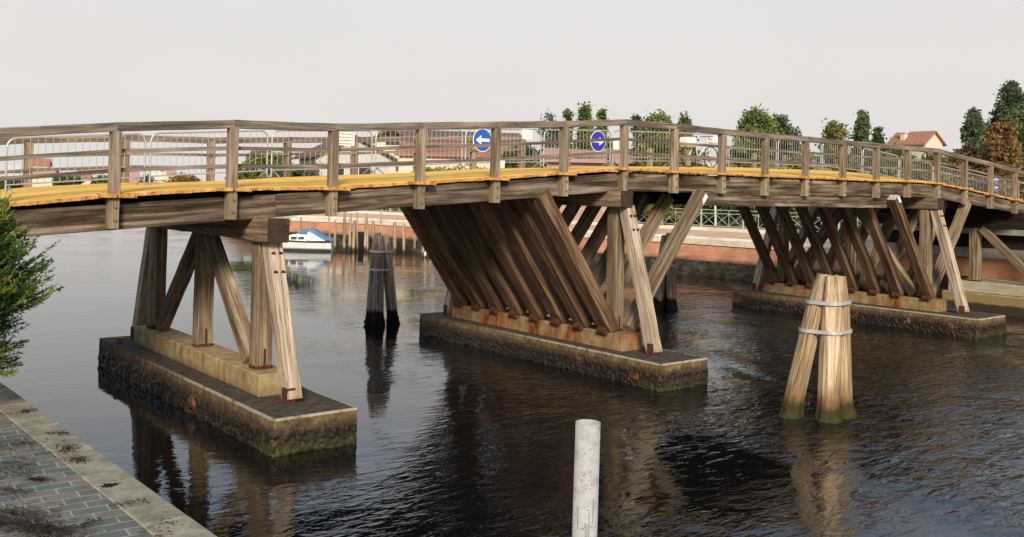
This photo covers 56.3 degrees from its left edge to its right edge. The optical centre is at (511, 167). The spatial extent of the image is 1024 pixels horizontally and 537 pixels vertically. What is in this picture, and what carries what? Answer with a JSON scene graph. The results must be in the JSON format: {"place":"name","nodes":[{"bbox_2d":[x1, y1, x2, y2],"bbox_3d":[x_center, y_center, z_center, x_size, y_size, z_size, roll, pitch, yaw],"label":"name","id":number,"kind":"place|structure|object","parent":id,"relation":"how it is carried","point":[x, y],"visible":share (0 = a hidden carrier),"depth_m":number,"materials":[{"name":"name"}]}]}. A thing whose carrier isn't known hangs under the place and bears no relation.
{"place":"outdoors","nodes":[
{"label":"outdoors","id":0,"kind":"place"},
{"bbox_2d":[0,412,153,536],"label":"pavement","id":1,"kind":"structure","parent":0,"point":[71,491],"depth_m":9.15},
{"bbox_2d":[0,183,64,376],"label":"tamarisk bush","id":2,"kind":"object","parent":1,"relation":"on","point":[13,298],"visible":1,"depth_m":12.43,"materials":[{"name":"green plant"}]},
{"bbox_2d":[0,407,182,536],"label":"leaf litter","id":3,"kind":"object","parent":1,"relation":"on","point":[30,525],"visible":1,"depth_m":8.63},
{"bbox_2d":[378,130,526,142],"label":"long house","id":4,"kind":"structure","parent":0,"point":[439,133],"depth_m":117.61,"materials":[{"name":"red paint"}]},
{"bbox_2d":[0,227,1023,536],"bbox_3d":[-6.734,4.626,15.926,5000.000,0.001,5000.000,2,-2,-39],"label":"water","id":5,"kind":"structure","parent":0,"point":[456,439],"depth_m":18.04,"materials":[{"name":"black liquid"}]},
{"bbox_2d":[98,325,356,456],"bbox_3d":[-6.314,4.345,19.776,1.699,1.250,9.855,2,-2,-39],"label":"concrete footing","id":6,"kind":"object","parent":5,"relation":"in","point":[226,390],"visible":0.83,"depth_m":17.53,"materials":[{"name":"concrete"}]},
{"bbox_2d":[130,218,302,404],"bbox_3d":[-6.462,2.522,19.953,0.444,3.204,8.656,2,-2,-39],"label":"timber trestle","id":7,"kind":"object","parent":6,"relation":"on","point":[204,256],"visible":0.87,"depth_m":18.63,"materials":[{"name":"brown wood"}]},
{"bbox_2d":[282,228,336,250],"bbox_3d":[-14.106,4.853,63.972,4.463,1.640,2.165,1,-1,0],"label":"motor boat","id":8,"kind":"object","parent":5,"relation":"on","point":[311,239],"visible":0.62,"depth_m":63.12,"materials":[{"name":"white plastic"}]},
{"bbox_2d":[333,220,336,250],"bbox_3d":[-11.763,4.791,63.628,0.198,2.550,0.206,0,-1,-39],"label":"mooring stake","id":9,"kind":"object","parent":5,"relation":"in","point":[335,233],"visible":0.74,"depth_m":63.56,"materials":[{"name":"brown wood"}]},
{"bbox_2d":[342,212,345,250],"bbox_3d":[-11.200,4.487,63.984,0.218,3.190,0.209,1,-1,-39],"label":"mooring stake","id":10,"kind":"object","parent":5,"relation":"in","point":[344,233],"visible":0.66,"depth_m":63.91,"materials":[{"name":"brown wood"}]},
{"bbox_2d":[348,213,351,250],"bbox_3d":[-10.834,4.555,63.989,0.181,3.068,0.182,2,0,-39],"label":"mooring stake","id":11,"kind":"object","parent":5,"relation":"in","point":[350,223],"visible":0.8,"depth_m":63.93,"materials":[{"name":"brown wood"}]},
{"bbox_2d":[351,220,355,250],"bbox_3d":[-10.568,4.817,63.997,0.290,2.564,0.284,3,-1,-39],"label":"mooring stake","id":12,"kind":"object","parent":5,"relation":"in","point":[353,236],"visible":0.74,"depth_m":63.90,"materials":[{"name":"brown wood"}]},
{"bbox_2d":[356,212,357,250],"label":"mooring stake","id":13,"kind":"object","parent":5,"relation":"in","point":[357,229],"visible":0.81,"depth_m":63.94,"materials":[{"name":"brown wood"}]},
{"bbox_2d":[351,232,363,249],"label":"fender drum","id":14,"kind":"object","parent":5,"relation":"on","point":[360,240],"visible":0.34,"depth_m":65.63,"materials":[{"name":"black rubber"}]},
{"bbox_2d":[364,213,366,251],"bbox_3d":[-9.798,4.589,63.993,0.213,3.053,0.218,2,0,-39],"label":"mooring stake","id":15,"kind":"object","parent":5,"relation":"in","point":[365,232],"visible":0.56,"depth_m":63.91,"materials":[{"name":"brown wood"}]},
{"bbox_2d":[366,217,368,252],"bbox_3d":[-9.539,4.690,63.122,0.173,2.827,0.179,-1,0,-39],"label":"mooring stake","id":16,"kind":"object","parent":5,"relation":"in","point":[367,245],"visible":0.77,"depth_m":63.07,"materials":[{"name":"brown wood"}]},
{"bbox_2d":[364,233,399,326],"bbox_3d":[-4.109,3.854,30.606,1.184,3.549,0.936,2,-2,-39],"label":"mooring pile cluster","id":17,"kind":"object","parent":5,"relation":"in","point":[381,268],"visible":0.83,"depth_m":30.45,"materials":[{"name":"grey wood"}]},
{"bbox_2d":[393,222,396,252],"bbox_3d":[-7.728,4.874,63.105,0.280,2.539,0.286,1,-1,-39],"label":"mooring stake","id":18,"kind":"object","parent":5,"relation":"in","point":[394,237],"visible":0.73,"depth_m":63.01,"materials":[{"name":"brown wood"}]},
{"bbox_2d":[402,224,404,254],"bbox_3d":[-7.015,4.888,62.120,0.213,2.503,0.214,-1,-1,-39],"label":"mooring stake","id":19,"kind":"object","parent":5,"relation":"in","point":[403,241],"visible":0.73,"depth_m":62.05,"materials":[{"name":"brown wood"}]},
{"bbox_2d":[419,304,707,391],"bbox_3d":[0.878,4.635,25.550,1.718,1.250,9.856,2,-2,-39],"label":"concrete footing","id":20,"kind":"object","parent":5,"relation":"in","point":[622,356],"visible":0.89,"depth_m":23.81,"materials":[{"name":"concrete"}]},
{"bbox_2d":[400,189,707,355],"bbox_3d":[0.866,2.460,25.833,5.645,3.920,8.667,2,-2,-39],"label":"timber trestle","id":21,"kind":"object","parent":20,"relation":"on","point":[518,257],"visible":0.95,"depth_m":24.17,"materials":[{"name":"brown wood"}]},
{"bbox_2d":[0,119,1023,237],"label":"timber footbridge","id":22,"kind":"object","parent":21,"relation":"on","point":[116,202],"visible":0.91,"depth_m":20.92,"materials":[{"name":"orange wood"}]},
{"bbox_2d":[4,133,146,193],"bbox_3d":[-8.579,-0.107,18.951,2.608,1.276,0.572,2,-2,-39],"label":"crowd barrier","id":23,"kind":"object","parent":22,"relation":"on","point":[6,188],"visible":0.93,"depth_m":18.82,"materials":[{"name":"metal"}]},
{"bbox_2d":[147,130,269,183],"bbox_3d":[-6.485,-0.246,20.632,2.608,1.255,0.572,2,-2,-39],"label":"crowd barrier","id":24,"kind":"object","parent":22,"relation":"on","point":[208,132],"visible":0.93,"depth_m":20.50,"materials":[{"name":"metal"}]},
{"bbox_2d":[269,130,375,176],"bbox_3d":[-4.391,-0.344,22.313,2.608,1.208,0.572,2,-2,-39],"label":"crowd barrier","id":25,"kind":"object","parent":22,"relation":"on","point":[274,170],"visible":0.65,"depth_m":22.06,"materials":[{"name":"metal"}]},
{"bbox_2d":[339,132,354,145],"bbox_3d":[-3.958,-0.678,22.565,0.560,0.320,0.015,2,-2,-39],"label":"paper notice","id":26,"kind":"object","parent":25,"relation":"attached to","point":[346,138],"visible":0.88,"depth_m":22.60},
{"bbox_2d":[371,129,465,173],"bbox_3d":[-2.298,-0.431,23.993,2.608,1.239,0.572,2,-2,-39],"label":"crowd barrier","id":27,"kind":"object","parent":22,"relation":"on","point":[377,167],"visible":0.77,"depth_m":23.86,"materials":[{"name":"metal"}]},
{"bbox_2d":[460,128,545,168],"bbox_3d":[-0.205,-0.508,25.673,2.608,1.185,0.572,2,-2,-39],"label":"crowd barrier","id":28,"kind":"object","parent":22,"relation":"on","point":[466,163],"visible":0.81,"depth_m":25.83,"materials":[{"name":"metal"}]},
{"bbox_2d":[473,129,490,151],"bbox_3d":[-0.760,-0.709,24.703,0.610,0.610,0.019,2,-2,-39],"label":"round sign","id":29,"kind":"object","parent":28,"relation":"attached to","point":[481,136],"visible":0.81,"depth_m":24.69,"materials":[{"name":"blue metal"}]},
{"bbox_2d":[522,129,532,139],"bbox_3d":[0.415,-0.902,26.078,0.360,0.260,0.012,2,-2,-39],"label":"paper notice","id":30,"kind":"object","parent":28,"relation":"attached to","point":[526,134],"visible":1,"depth_m":26.07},
{"bbox_2d":[538,129,615,167],"bbox_3d":[1.887,-0.550,27.352,2.608,1.181,0.572,2,-2,-39],"label":"crowd barrier","id":31,"kind":"object","parent":22,"relation":"on","point":[609,160],"visible":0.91,"depth_m":27.31,"materials":[{"name":"metal"}]},
{"bbox_2d":[590,131,605,151],"bbox_3d":[2.456,-0.749,27.284,0.600,0.600,0.019,2,-2,-39],"label":"round sign","id":32,"kind":"object","parent":31,"relation":"attached to","point":[599,146],"visible":0.87,"depth_m":27.28,"materials":[{"name":"metal"}]},
{"bbox_2d":[607,130,669,166],"bbox_3d":[3.978,-0.570,29.031,2.608,1.146,0.572,2,-2,-39],"label":"crowd barrier","id":33,"kind":"object","parent":22,"relation":"on","point":[616,131],"visible":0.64,"depth_m":28.82,"materials":[{"name":"metal"}]},
{"bbox_2d":[679,136,717,167],"bbox_3d":[5.889,-0.508,29.987,1.746,1.028,0.527,2,-2,-39],"label":"bicycle","id":34,"kind":"object","parent":22,"relation":"on","point":[711,139],"visible":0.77,"depth_m":29.89,"materials":[{"name":"rubber"}]},
{"bbox_2d":[668,132,732,166],"bbox_3d":[6.069,-0.564,30.709,2.608,1.137,0.572,2,-2,-39],"label":"crowd barrier","id":35,"kind":"object","parent":22,"relation":"on","point":[705,134],"visible":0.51,"depth_m":30.75,"materials":[{"name":"metal"}]},
{"bbox_2d":[727,136,781,168],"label":"crowd barrier","id":36,"kind":"object","parent":22,"relation":"on","point":[775,165],"visible":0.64,"depth_m":32.23,"materials":[{"name":"metal"}]},
{"bbox_2d":[772,140,826,169],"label":"crowd barrier","id":37,"kind":"object","parent":22,"relation":"on","point":[778,164],"visible":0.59,"depth_m":33.86,"materials":[{"name":"metal"}]},
{"bbox_2d":[817,144,866,173],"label":"crowd barrier","id":38,"kind":"object","parent":22,"relation":"on","point":[847,160],"visible":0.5,"depth_m":36.11,"materials":[{"name":"metal"}]},
{"bbox_2d":[862,148,898,177],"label":"crowd barrier","id":39,"kind":"object","parent":22,"relation":"on","point":[887,164],"visible":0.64,"depth_m":37.62,"materials":[{"name":"metal"}]},
{"bbox_2d":[899,156,932,181],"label":"crowd barrier","id":40,"kind":"object","parent":22,"relation":"on","point":[915,171],"visible":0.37,"depth_m":39.29,"materials":[{"name":"metal"}]},
{"bbox_2d":[933,166,961,184],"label":"crowd barrier","id":41,"kind":"object","parent":22,"relation":"on","point":[946,175],"visible":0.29,"depth_m":40.78,"materials":[{"name":"metal"}]},
{"bbox_2d":[968,172,986,192],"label":"crowd barrier","id":42,"kind":"object","parent":22,"relation":"on","point":[976,181],"visible":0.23,"depth_m":42.30,"materials":[{"name":"metal"}]},
{"bbox_2d":[994,178,1018,198],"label":"crowd barrier","id":43,"kind":"object","parent":22,"relation":"on","point":[1005,188],"visible":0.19,"depth_m":44.05,"materials":[{"name":"metal"}]},
{"bbox_2d":[572,419,600,536],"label":"mooring pole","id":44,"kind":"object","parent":5,"relation":"in","point":[586,479],"visible":1,"depth_m":5.53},
{"bbox_2d":[273,211,968,298],"bbox_3d":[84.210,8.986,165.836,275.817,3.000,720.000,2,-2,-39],"label":"quay wall","id":45,"kind":"structure","parent":5,"relation":"in","point":[724,252],"depth_m":52.30,"materials":[{"name":"stone"}]},
{"bbox_2d":[365,207,859,231],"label":"quay railing","id":46,"kind":"object","parent":45,"relation":"on","point":[715,213],"visible":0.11,"depth_m":54.11,"materials":[{"name":"metal"}]},
{"bbox_2d":[653,233,677,310],"bbox_3d":[5.769,4.216,36.214,1.158,3.532,1.096,2,-2,-39],"label":"mooring pile cluster","id":47,"kind":"object","parent":5,"relation":"in","point":[665,296],"visible":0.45,"depth_m":35.97,"materials":[{"name":"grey wood"}]},
{"bbox_2d":[777,273,856,423],"bbox_3d":[6.118,3.872,19.037,1.794,3.527,0.934,1,-1,-6],"label":"mooring pile cluster","id":48,"kind":"object","parent":5,"relation":"in","point":[826,316],"visible":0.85,"depth_m":19.02,"materials":[{"name":"brown wood"}]},
{"bbox_2d":[731,281,1006,337],"bbox_3d":[12.571,5.107,34.925,2.044,1.250,9.851,2,-2,-39],"label":"concrete footing","id":49,"kind":"object","parent":5,"relation":"in","point":[936,315],"visible":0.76,"depth_m":33.02,"materials":[{"name":"concrete"}]},
{"bbox_2d":[737,194,970,314],"bbox_3d":[12.480,2.931,35.152,5.627,3.915,8.661,2,-2,-39],"label":"timber trestle","id":50,"kind":"object","parent":49,"relation":"on","point":[848,248],"visible":0.81,"depth_m":34.04,"materials":[{"name":"brown wood"}]},
{"bbox_2d":[873,224,1023,317],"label":"bridge abutment","id":51,"kind":"object","parent":5,"relation":"in","point":[998,289],"visible":0.53,"depth_m":39.05,"materials":[{"name":"concrete"}]},
{"bbox_2d":[877,208,1023,280],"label":"timber trestle","id":52,"kind":"object","parent":51,"relation":"on","point":[983,226],"visible":0.57,"depth_m":37.87,"materials":[{"name":"brown wood"}]},
{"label":"quay wall","id":53,"kind":"object","parent":5,"relation":"in","visible":0},
{"bbox_2d":[0,382,216,536],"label":"kerb","id":54,"kind":"structure","parent":53,"relation":"on","point":[98,471],"depth_m":9.81,"materials":[{"name":"concrete"}]},
{"bbox_2d":[0,0,1023,180],"label":"sky","id":55,"kind":"structure","parent":0,"point":[914,65],"materials":[{"name":"white"}]},
{"bbox_2d":[366,209,818,230],"bbox_3d":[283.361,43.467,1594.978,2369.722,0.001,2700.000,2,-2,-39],"label":"land","id":56,"kind":"structure","parent":0,"point":[641,223],"depth_m":58.63,"materials":[{"name":"beige plant"}]},
{"bbox_2d":[162,172,201,181],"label":"rust bush","id":57,"kind":"object","parent":56,"relation":"on","point":[186,178],"visible":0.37,"depth_m":228.32,"materials":[{"name":"brown plant"}]},
{"bbox_2d":[224,151,292,179],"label":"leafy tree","id":58,"kind":"object","parent":56,"relation":"on","point":[247,175],"visible":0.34,"depth_m":103.35,"materials":[{"name":"green plant"}]},
{"bbox_2d":[269,168,308,177],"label":"hedge","id":59,"kind":"object","parent":56,"relation":"on","point":[297,173],"visible":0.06,"depth_m":94.77,"materials":[{"name":"green plant"}]},
{"bbox_2d":[304,160,323,175],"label":"bare tree","id":60,"kind":"object","parent":56,"relation":"on","point":[313,172],"visible":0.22,"depth_m":89.75,"materials":[{"name":"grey plant"}]},
{"bbox_2d":[292,135,397,175],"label":"side house","id":61,"kind":"structure","parent":56,"relation":"on","point":[324,158],"depth_m":96.83,"materials":[{"name":"grey paint"}]},
{"bbox_2d":[358,168,370,174],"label":"window frame","id":62,"kind":"structure","parent":61,"relation":"in","point":[360,170],"depth_m":96.74,"materials":[{"name":"white paint"}]},
{"bbox_2d":[361,131,412,172],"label":"gabled house","id":63,"kind":"structure","parent":56,"relation":"on","point":[387,134],"depth_m":98.10,"materials":[{"name":"beige paint"}]},
{"bbox_2d":[385,132,400,145],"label":"window frame","id":64,"kind":"structure","parent":63,"relation":"in","point":[387,134],"depth_m":98.12,"materials":[{"name":"white paint"}]},
{"bbox_2d":[410,165,466,171],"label":"hedge","id":65,"kind":"object","parent":56,"relation":"on","point":[428,169],"visible":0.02,"depth_m":74.27,"materials":[{"name":"green plant"}]},
{"bbox_2d":[394,142,528,172],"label":"house","id":66,"kind":"structure","parent":56,"relation":"on","point":[435,156],"depth_m":84.13,"materials":[{"name":"beige paint"}]},
{"bbox_2d":[488,145,542,167],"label":"bushy tree","id":67,"kind":"object","parent":56,"relation":"on","point":[515,153],"visible":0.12,"depth_m":82.78,"materials":[{"name":"green plant"}]},
{"bbox_2d":[525,162,546,167],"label":"hedge","id":68,"kind":"object","parent":56,"relation":"on","point":[531,165],"visible":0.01,"depth_m":65.01,"materials":[{"name":"green plant"}]},
{"bbox_2d":[535,108,558,166],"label":"tree","id":69,"kind":"object","parent":56,"relation":"on","point":[548,133],"visible":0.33,"depth_m":68.00,"materials":[{"name":"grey plant"}]},
{"bbox_2d":[542,120,572,150],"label":"bushy tree","id":70,"kind":"object","parent":56,"relation":"on","point":[556,137],"visible":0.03,"depth_m":69.74,"materials":[{"name":"green plant"}]},
{"bbox_2d":[561,108,575,148],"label":"poplar tree","id":71,"kind":"object","parent":56,"relation":"on","point":[568,115],"visible":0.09,"depth_m":65.97,"materials":[{"name":"green plant"}]},
{"bbox_2d":[574,101,595,150],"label":"poplar tree","id":72,"kind":"object","parent":56,"relation":"on","point":[584,110],"visible":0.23,"depth_m":65.84,"materials":[{"name":"green plant"}]},
{"bbox_2d":[541,148,639,220],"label":"house","id":73,"kind":"structure","parent":56,"relation":"on","point":[552,151],"depth_m":62.59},
{"bbox_2d":[573,127,611,147],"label":"bushy tree","id":74,"kind":"object","parent":56,"relation":"on","point":[592,128],"depth_m":75.44,"materials":[{"name":"green plant"}]},
{"bbox_2d":[593,108,608,148],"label":"poplar tree","id":75,"kind":"object","parent":56,"relation":"on","point":[601,115],"visible":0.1,"depth_m":67.92,"materials":[{"name":"green plant"}]},
{"bbox_2d":[629,113,642,154],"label":"young tree","id":76,"kind":"object","parent":56,"relation":"on","point":[636,117],"visible":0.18,"depth_m":63.91,"materials":[{"name":"green plant"}]},
{"bbox_2d":[633,109,673,173],"bbox_3d":[9.071,-0.107,60.168,3.296,7.308,3.428,2,-2,-39],"label":"bushy tree","id":77,"kind":"object","parent":56,"relation":"on","point":[658,117],"visible":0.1,"depth_m":59.85,"materials":[{"name":"green plant"}]},
{"bbox_2d":[630,130,712,224],"bbox_3d":[9.384,0.727,57.139,5.014,6.090,5.386,1,-1,3],"label":"bushy tree","id":78,"kind":"object","parent":56,"relation":"on","point":[660,148],"visible":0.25,"depth_m":56.18,"materials":[{"name":"green plant"}]},
{"bbox_2d":[677,110,696,164],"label":"bushy tree","id":79,"kind":"object","parent":56,"relation":"on","point":[686,120],"visible":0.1,"depth_m":61.90,"materials":[{"name":"green plant"}]},
{"bbox_2d":[672,206,719,224],"bbox_3d":[12.034,2.775,62.181,4.175,2.980,4.653,2,-2,-39],"label":"hedge","id":80,"kind":"object","parent":56,"relation":"on","point":[705,219],"visible":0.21,"depth_m":60.66,"materials":[{"name":"green plant"}]},
{"bbox_2d":[708,193,771,226],"bbox_3d":[14.686,2.562,60.020,4.725,3.113,5.123,1,-1,-6],"label":"hedge","id":81,"kind":"object","parent":56,"relation":"on","point":[728,218],"visible":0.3,"depth_m":58.71,"materials":[{"name":"green plant"}]},
{"bbox_2d":[727,103,783,177],"bbox_3d":[15.553,-0.222,62.137,3.911,7.919,4.130,2,-2,-39],"label":"bushy tree","id":82,"kind":"object","parent":56,"relation":"on","point":[755,119],"visible":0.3,"depth_m":61.42,"materials":[{"name":"green plant"}]},
{"bbox_2d":[771,112,801,177],"bbox_3d":[17.963,0.084,64.093,3.551,7.504,3.636,2,-2,-39],"label":"bushy tree","id":83,"kind":"object","parent":56,"relation":"on","point":[783,120],"visible":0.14,"depth_m":63.42,"materials":[{"name":"green plant"}]},
{"bbox_2d":[769,194,820,229],"bbox_3d":[17.394,2.509,57.983,4.818,3.341,4.915,2,-2,-39],"label":"hedge","id":84,"kind":"object","parent":56,"relation":"on","point":[792,211],"visible":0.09,"depth_m":56.58,"materials":[{"name":"green plant"}]},
{"bbox_2d":[778,149,825,179],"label":"young tree","id":85,"kind":"object","parent":56,"relation":"on","point":[799,157],"visible":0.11,"depth_m":59.52,"materials":[{"name":"green plant"}]},
{"bbox_2d":[809,207,861,229],"bbox_3d":[19.422,2.320,53.995,5.059,3.864,5.169,2,-2,-39],"label":"hedge","id":86,"kind":"object","parent":56,"relation":"on","point":[859,224],"depth_m":53.97,"materials":[{"name":"green plant"}]},
{"bbox_2d":[815,118,858,172],"bbox_3d":[21.654,0.302,64.108,3.287,7.237,3.016,2,-2,-39],"label":"young tree","id":87,"kind":"object","parent":56,"relation":"on","point":[834,130],"visible":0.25,"depth_m":63.64,"materials":[{"name":"green plant"}]},
{"bbox_2d":[848,109,872,173],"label":"conifer tree","id":88,"kind":"object","parent":56,"relation":"on","point":[862,130],"visible":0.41,"depth_m":65.72,"materials":[{"name":"green plant"}]},
{"bbox_2d":[871,126,887,161],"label":"conifer tree","id":89,"kind":"object","parent":56,"relation":"on","point":[877,135],"visible":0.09,"depth_m":67.89,"materials":[{"name":"green plant"}]},
{"bbox_2d":[864,137,918,177],"bbox_3d":[22.217,1.097,55.885,4.266,5.815,3.935,2,-2,-39],"label":"young tree","id":90,"kind":"object","parent":56,"relation":"on","point":[893,163],"visible":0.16,"depth_m":55.45,"materials":[{"name":"green plant"}]},
{"bbox_2d":[902,145,960,185],"bbox_3d":[23.611,1.300,53.988,3.356,5.126,3.431,2,-2,-39],"label":"young tree","id":91,"kind":"object","parent":56,"relation":"on","point":[929,156],"visible":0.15,"depth_m":53.56,"materials":[{"name":"green plant"}]},
{"bbox_2d":[942,157,959,179],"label":"young tree","id":92,"kind":"object","parent":56,"relation":"on","point":[951,159],"visible":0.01,"depth_m":59.69,"materials":[{"name":"green plant"}]},
{"bbox_2d":[947,143,986,191],"bbox_3d":[27.946,1.329,58.041,3.262,5.652,3.508,2,-2,-39],"label":"autumn tree","id":93,"kind":"object","parent":56,"relation":"on","point":[971,152],"visible":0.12,"depth_m":57.79,"materials":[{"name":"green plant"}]},
{"bbox_2d":[957,106,987,153],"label":"conifer tree","id":94,"kind":"object","parent":56,"relation":"on","point":[971,129],"visible":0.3,"depth_m":69.78,"materials":[{"name":"green plant"}]},
{"bbox_2d":[959,179,1023,199],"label":"hedge","id":95,"kind":"object","parent":56,"relation":"on","point":[984,186],"visible":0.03,"depth_m":56.94,"materials":[{"name":"green plant"}]},
{"bbox_2d":[972,117,1023,200],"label":"autumn tree","id":96,"kind":"object","parent":56,"relation":"on","point":[1003,146],"visible":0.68,"depth_m":55.56,"materials":[{"name":"brown plant"}]},
{"bbox_2d":[979,79,1023,179],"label":"poplar tree","id":97,"kind":"object","parent":56,"relation":"on","point":[1010,107],"visible":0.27,"depth_m":61.61,"materials":[{"name":"green plant"}]},
{"bbox_2d":[886,131,946,162],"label":"red roofed house","id":98,"kind":"structure","parent":0,"point":[931,139],"depth_m":133.28,"materials":[{"name":"beige paint"}]},
{"bbox_3d":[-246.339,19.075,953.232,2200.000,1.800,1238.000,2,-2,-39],"label":"far shore","id":99,"kind":"structure","parent":0,"visible":0},
{"bbox_2d":[0,174,22,188],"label":"shore bush","id":100,"kind":"object","parent":99,"relation":"on","point":[15,182],"visible":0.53,"depth_m":267.95,"materials":[{"name":"green plant"}]},
{"bbox_2d":[7,165,20,175],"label":"shore house","id":101,"kind":"structure","parent":99,"relation":"on","point":[10,167],"depth_m":327.90,"materials":[{"name":"grey paint"}]},
{"bbox_2d":[33,158,51,166],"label":"shore house","id":102,"kind":"structure","parent":99,"relation":"on","point":[41,162],"depth_m":328.10,"materials":[{"name":"red brick"}]},
{"bbox_2d":[32,167,58,186],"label":"shore house","id":103,"kind":"structure","parent":99,"relation":"on","point":[41,180],"depth_m":286.61,"materials":[{"name":"beige paint"}]},
{"bbox_2d":[49,175,85,185],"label":"shore bush","id":104,"kind":"object","parent":99,"relation":"on","point":[67,178],"visible":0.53,"depth_m":267.83,"materials":[{"name":"green plant"}]},
{"bbox_2d":[77,170,92,183],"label":"shore house","id":105,"kind":"structure","parent":99,"relation":"on","point":[85,177],"depth_m":297.09,"materials":[{"name":"red paint"}]},
{"bbox_2d":[90,174,107,183],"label":"shore bush","id":106,"kind":"object","parent":99,"relation":"on","point":[99,176],"visible":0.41,"depth_m":268.10,"materials":[{"name":"green plant"}]},
{"bbox_2d":[129,171,139,182],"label":"shore house","id":107,"kind":"structure","parent":99,"relation":"on","point":[132,174],"depth_m":306.98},
{"bbox_2d":[148,171,166,182],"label":"shore house","id":108,"kind":"structure","parent":99,"relation":"on","point":[160,179],"depth_m":297.87,"materials":[{"name":"grey paint"}]},
{"bbox_2d":[161,170,175,181],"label":"shore house","id":109,"kind":"structure","parent":99,"relation":"on","point":[171,172],"depth_m":326.70,"materials":[{"name":"beige paint"}]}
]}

